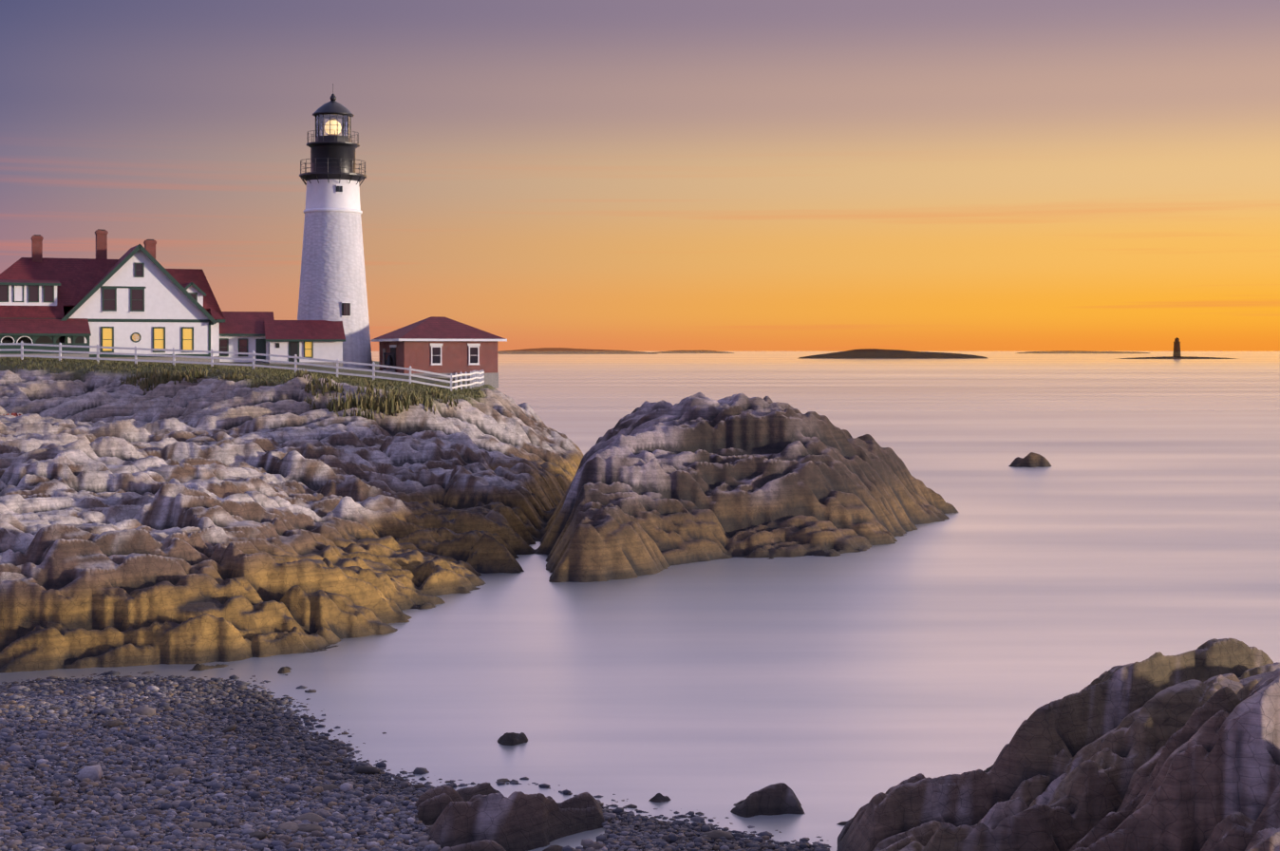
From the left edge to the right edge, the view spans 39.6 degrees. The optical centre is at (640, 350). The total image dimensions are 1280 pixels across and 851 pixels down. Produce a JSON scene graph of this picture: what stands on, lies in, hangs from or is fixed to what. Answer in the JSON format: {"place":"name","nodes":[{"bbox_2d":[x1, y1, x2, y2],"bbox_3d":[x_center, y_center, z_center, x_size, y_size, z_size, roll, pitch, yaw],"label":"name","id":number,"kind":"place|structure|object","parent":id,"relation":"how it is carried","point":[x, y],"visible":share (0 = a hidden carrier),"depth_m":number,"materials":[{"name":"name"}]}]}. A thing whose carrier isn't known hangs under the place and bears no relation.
{"place":"outdoors","nodes":[
{"label":"outdoors","id":0,"kind":"place"},
{"bbox_2d":[499,349,657,354],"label":"island","id":1,"kind":"structure","parent":0,"point":[548,351],"depth_m":5253.34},
{"bbox_2d":[0,351,1279,850],"bbox_3d":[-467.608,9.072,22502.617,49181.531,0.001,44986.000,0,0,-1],"label":"sea water","id":2,"kind":"structure","parent":0,"point":[1138,520],"depth_m":61.51,"materials":[{"name":"purple liquid"}]},
{"bbox_2d":[798,348,987,358],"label":"island","id":3,"kind":"structure","parent":2,"relation":"on","point":[869,353],"depth_m":2088.20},
{"bbox_2d":[1117,337,1236,358],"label":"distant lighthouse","id":4,"kind":"object","parent":2,"relation":"on","point":[1176,349],"visible":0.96,"depth_m":1999.27,"materials":[{"name":"grey stone"}]},
{"bbox_2d":[0,358,1279,850],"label":"headland rock","id":5,"kind":"object","parent":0,"point":[207,518],"visible":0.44,"depth_m":65.60,"materials":[{"name":"stone"}]},
{"bbox_2d":[0,228,225,362],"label":"keepers house","id":6,"kind":"structure","parent":5,"relation":"on","point":[139,295],"depth_m":139.06,"materials":[{"name":"white paint"}]},
{"bbox_2d":[2,366,460,420],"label":"grass tufts","id":7,"kind":"object","parent":5,"relation":"on","point":[389,404],"visible":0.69,"depth_m":103.74,"materials":[{"name":"green plant"}]},
{"bbox_2d":[0,340,484,391],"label":"fence","id":8,"kind":"object","parent":5,"relation":"on","point":[479,382],"visible":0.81,"depth_m":117.52,"materials":[{"name":"white wood"}]},
{"bbox_2d":[0,356,486,408],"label":"lawn grass","id":9,"kind":"structure","parent":5,"relation":"on","point":[272,371],"depth_m":115.39,"materials":[{"name":"plant"}]},
{"bbox_2d":[219,311,345,366],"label":"annex buildings","id":10,"kind":"structure","parent":5,"relation":"on","point":[265,332],"depth_m":143.93,"materials":[{"name":"white paint"}]},
{"bbox_2d":[297,83,372,369],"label":"lighthouse","id":11,"kind":"object","parent":5,"relation":"on","point":[332,287],"visible":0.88,"depth_m":147.61,"materials":[{"name":"white paint"}]},
{"bbox_2d":[0,670,831,850],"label":"beach cobbles","id":12,"kind":"object","parent":5,"relation":"on","point":[315,819],"visible":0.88,"depth_m":35.50,"materials":[{"name":"grey gravel"}]},
{"bbox_2d":[371,316,507,388],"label":"brick house","id":13,"kind":"structure","parent":5,"relation":"on","point":[443,345],"depth_m":146.41,"materials":[{"name":"red brick"}]},
{"bbox_2d":[382,352,395,372],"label":"fog bell","id":14,"kind":"object","parent":13,"relation":"attached to","point":[388,362],"visible":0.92,"depth_m":146.49,"materials":[{"name":"black metal"}]},
{"bbox_2d":[0,0,1279,351],"label":"sky","id":15,"kind":"structure","parent":0,"point":[542,175],"materials":[{"name":"orange"}]},
{"bbox_2d":[648,350,731,353],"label":"island","id":16,"kind":"structure","parent":0,"point":[687,351],"depth_m":6533.81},
{"bbox_2d":[1016,350,1149,353],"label":"island","id":17,"kind":"structure","parent":0,"point":[1082,352],"depth_m":6047.60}
]}

